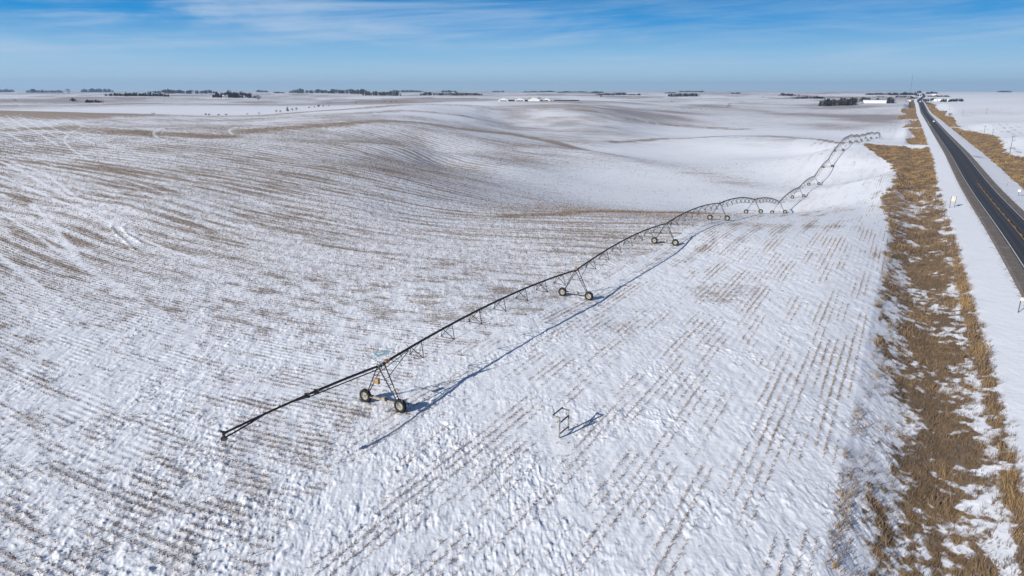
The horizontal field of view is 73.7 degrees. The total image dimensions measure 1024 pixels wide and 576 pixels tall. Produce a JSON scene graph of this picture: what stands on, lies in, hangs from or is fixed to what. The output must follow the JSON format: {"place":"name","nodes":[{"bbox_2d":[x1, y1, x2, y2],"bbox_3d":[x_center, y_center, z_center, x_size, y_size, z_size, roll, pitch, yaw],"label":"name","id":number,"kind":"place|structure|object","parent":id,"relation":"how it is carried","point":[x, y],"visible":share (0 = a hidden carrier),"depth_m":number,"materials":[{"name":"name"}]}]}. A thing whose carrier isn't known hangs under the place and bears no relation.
{"place":"outdoors","nodes":[
{"label":"outdoors","id":0,"kind":"place"},
{"bbox_2d":[0,91,1023,575],"bbox_3d":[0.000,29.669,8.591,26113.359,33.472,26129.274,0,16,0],"label":"snowy ground","id":1,"kind":"structure","parent":0,"point":[752,131],"depth_m":90.70,"materials":[{"name":"white snow"}]},
{"bbox_2d":[0,89,13,91],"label":"tree belt","id":2,"kind":"object","parent":1,"relation":"on","point":[5,90],"visible":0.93,"depth_m":7010.67,"materials":[{"name":"grey plant"}]},
{"bbox_2d":[26,89,63,92],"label":"tree belt","id":3,"kind":"object","parent":1,"relation":"on","point":[35,91],"visible":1,"depth_m":5735.51,"materials":[{"name":"grey plant"}]},
{"bbox_2d":[85,99,103,102],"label":"tree belt","id":4,"kind":"object","parent":1,"relation":"on","point":[88,101],"visible":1,"depth_m":1531.67,"materials":[{"name":"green plant"}]},
{"bbox_2d":[81,88,113,91],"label":"tree belt","id":5,"kind":"object","parent":1,"relation":"on","point":[96,90],"visible":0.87,"depth_m":7001.99,"materials":[{"name":"grey plant"}]},
{"bbox_2d":[104,92,168,96],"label":"tree belt","id":6,"kind":"object","parent":1,"relation":"on","point":[142,94],"visible":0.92,"depth_m":1940.16,"materials":[{"name":"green plant"}]},
{"bbox_2d":[148,89,215,93],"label":"tree belt","id":7,"kind":"object","parent":1,"relation":"on","point":[180,91],"visible":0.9,"depth_m":4193.88,"materials":[{"name":"grey plant"}]},
{"bbox_2d":[212,91,254,97],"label":"tree belt","id":8,"kind":"object","parent":1,"relation":"on","point":[230,95],"visible":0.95,"depth_m":1953.98,"materials":[{"name":"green plant"}]},
{"bbox_2d":[289,89,327,92],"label":"tree belt","id":9,"kind":"object","parent":1,"relation":"on","point":[302,91],"visible":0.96,"depth_m":4795.18,"materials":[{"name":"grey plant"}]},
{"bbox_2d":[328,89,369,93],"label":"tree belt","id":10,"kind":"object","parent":1,"relation":"on","point":[347,91],"visible":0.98,"depth_m":4017.20,"materials":[{"name":"grey plant"}]},
{"bbox_2d":[362,91,400,95],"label":"tree belt","id":11,"kind":"object","parent":1,"relation":"on","point":[383,93],"visible":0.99,"depth_m":2721.22,"materials":[{"name":"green plant"}]},
{"bbox_2d":[392,90,422,91],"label":"tree belt","id":12,"kind":"object","parent":1,"relation":"on","point":[406,91],"visible":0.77,"depth_m":6995.62,"materials":[{"name":"grey plant"}]},
{"bbox_2d":[0,122,894,575],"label":"corn stubble","id":13,"kind":"object","parent":1,"relation":"on","point":[370,142],"visible":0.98,"depth_m":122.84,"materials":[{"name":"beige plant"}]},
{"bbox_2d":[420,92,482,95],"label":"tree belt","id":14,"kind":"object","parent":1,"relation":"on","point":[430,93],"visible":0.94,"depth_m":2823.36,"materials":[{"name":"grey plant"}]},
{"bbox_2d":[528,97,539,100],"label":"barn","id":15,"kind":"structure","parent":1,"relation":"on","point":[533,99],"depth_m":1249.17,"materials":[{"name":"white paint"}]},
{"bbox_2d":[219,132,881,440],"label":"irrigation machine","id":16,"kind":"object","parent":1,"relation":"on","point":[366,395],"visible":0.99,"depth_m":85.97,"materials":[{"name":"metal"}]},
{"bbox_2d":[552,407,569,437],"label":"post frame","id":17,"kind":"object","parent":1,"relation":"on","point":[560,420],"visible":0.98,"depth_m":65.77,"materials":[{"name":"grey metal"}]},
{"bbox_2d":[556,91,587,92],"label":"tree belt","id":18,"kind":"object","parent":1,"relation":"on","point":[571,92],"visible":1,"depth_m":5897.49,"materials":[{"name":"grey plant"}]},
{"bbox_2d":[596,92,627,94],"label":"tree belt","id":19,"kind":"object","parent":1,"relation":"on","point":[620,93],"visible":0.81,"depth_m":3311.15,"materials":[{"name":"grey plant"}]},
{"bbox_2d":[668,93,699,96],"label":"tree belt","id":20,"kind":"object","parent":1,"relation":"on","point":[685,94],"visible":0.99,"depth_m":2610.26,"materials":[{"name":"grey plant"}]},
{"bbox_2d":[778,93,799,95],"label":"tree belt","id":21,"kind":"object","parent":1,"relation":"on","point":[782,94],"visible":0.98,"depth_m":2781.76,"materials":[{"name":"grey plant"}]},
{"bbox_2d":[792,96,824,98],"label":"tree belt","id":22,"kind":"object","parent":1,"relation":"on","point":[810,97],"visible":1,"depth_m":2051.92,"materials":[{"name":"grey plant"}]},
{"bbox_2d":[818,97,859,105],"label":"tree belt","id":23,"kind":"object","parent":1,"relation":"on","point":[840,102],"visible":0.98,"depth_m":1525.23,"materials":[{"name":"grey plant"}]},
{"bbox_2d":[851,97,870,101],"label":"tree belt","id":24,"kind":"object","parent":1,"relation":"on","point":[862,99],"visible":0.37,"depth_m":1758.71,"materials":[{"name":"grey plant"}]},
{"bbox_2d":[863,100,886,102],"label":"barn","id":25,"kind":"structure","parent":1,"relation":"on","point":[874,101],"depth_m":1696.98,"materials":[{"name":"white paint"}]},
{"bbox_2d":[865,93,889,94],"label":"tree belt","id":26,"kind":"object","parent":1,"relation":"on","point":[876,94],"visible":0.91,"depth_m":3056.51,"materials":[{"name":"grey plant"}]},
{"bbox_2d":[886,97,894,103],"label":"tree belt","id":27,"kind":"object","parent":1,"relation":"on","point":[890,100],"visible":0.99,"depth_m":1675.91,"materials":[{"name":"grey plant"}]},
{"bbox_2d":[890,92,920,95],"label":"tree belt","id":28,"kind":"object","parent":1,"relation":"on","point":[903,93],"visible":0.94,"depth_m":3006.14,"materials":[{"name":"grey plant"}]},
{"bbox_2d":[817,107,1023,575],"bbox_3d":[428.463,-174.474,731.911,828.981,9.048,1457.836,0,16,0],"label":"ditch grass","id":29,"kind":"structure","parent":1,"relation":"on","point":[917,161],"depth_m":89.83,"materials":[{"name":"brown plant"}]},
{"bbox_2d":[927,95,949,96],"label":"tree belt","id":30,"kind":"object","parent":1,"relation":"on","point":[939,96],"visible":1,"depth_m":2725.73,"materials":[{"name":"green plant"}]},
{"bbox_2d":[940,98,963,101],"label":"tree belt","id":31,"kind":"object","parent":1,"relation":"on","point":[950,100],"visible":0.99,"depth_m":1799.00,"materials":[{"name":"grey plant"}]},
{"bbox_2d":[949,196,956,207],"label":"road sign","id":32,"kind":"object","parent":1,"relation":"on","point":[953,198],"visible":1,"depth_m":206.30,"materials":[{"name":"white metal"}]},
{"bbox_2d":[917,93,1023,297],"bbox_3d":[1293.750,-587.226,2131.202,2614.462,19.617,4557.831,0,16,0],"label":"road shoulder","id":33,"kind":"object","parent":1,"relation":"on","point":[1012,263],"visible":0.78,"depth_m":195.15},
{"bbox_2d":[926,104,1023,189],"bbox_3d":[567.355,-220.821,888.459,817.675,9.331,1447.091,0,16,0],"label":"verge grass","id":34,"kind":"structure","parent":1,"relation":"on","point":[980,142],"depth_m":452.15,"materials":[{"name":"brown plant"}]},
{"bbox_2d":[0,0,1023,91],"label":"sky","id":35,"kind":"structure","parent":0,"point":[54,45],"materials":[{"name":"blue"}]},
{"bbox_2d":[918,93,1023,268],"bbox_3d":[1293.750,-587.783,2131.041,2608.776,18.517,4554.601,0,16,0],"label":"road","id":36,"kind":"structure","parent":0,"point":[1010,233],"depth_m":222.99,"materials":[{"name":"grey asphalt"}]},
{"bbox_2d":[922,112,1023,266],"bbox_3d":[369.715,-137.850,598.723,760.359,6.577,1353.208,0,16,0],"label":"road edge line","id":37,"kind":"object","parent":36,"relation":"on","point":[985,210],"visible":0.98,"depth_m":181.72,"materials":[{"name":"white paint"}]},
{"bbox_2d":[932,118,1023,219],"bbox_3d":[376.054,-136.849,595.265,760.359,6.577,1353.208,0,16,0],"label":"road edge line","id":38,"kind":"object","parent":36,"relation":"on","point":[987,181],"visible":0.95,"depth_m":253.77,"materials":[{"name":"white paint"}]},
{"bbox_2d":[978,184,1023,238],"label":"road centre line","id":39,"kind":"object","parent":36,"relation":"on","point":[1002,213],"visible":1,"depth_m":183.64,"materials":[{"name":"yellow paint"}]}
]}

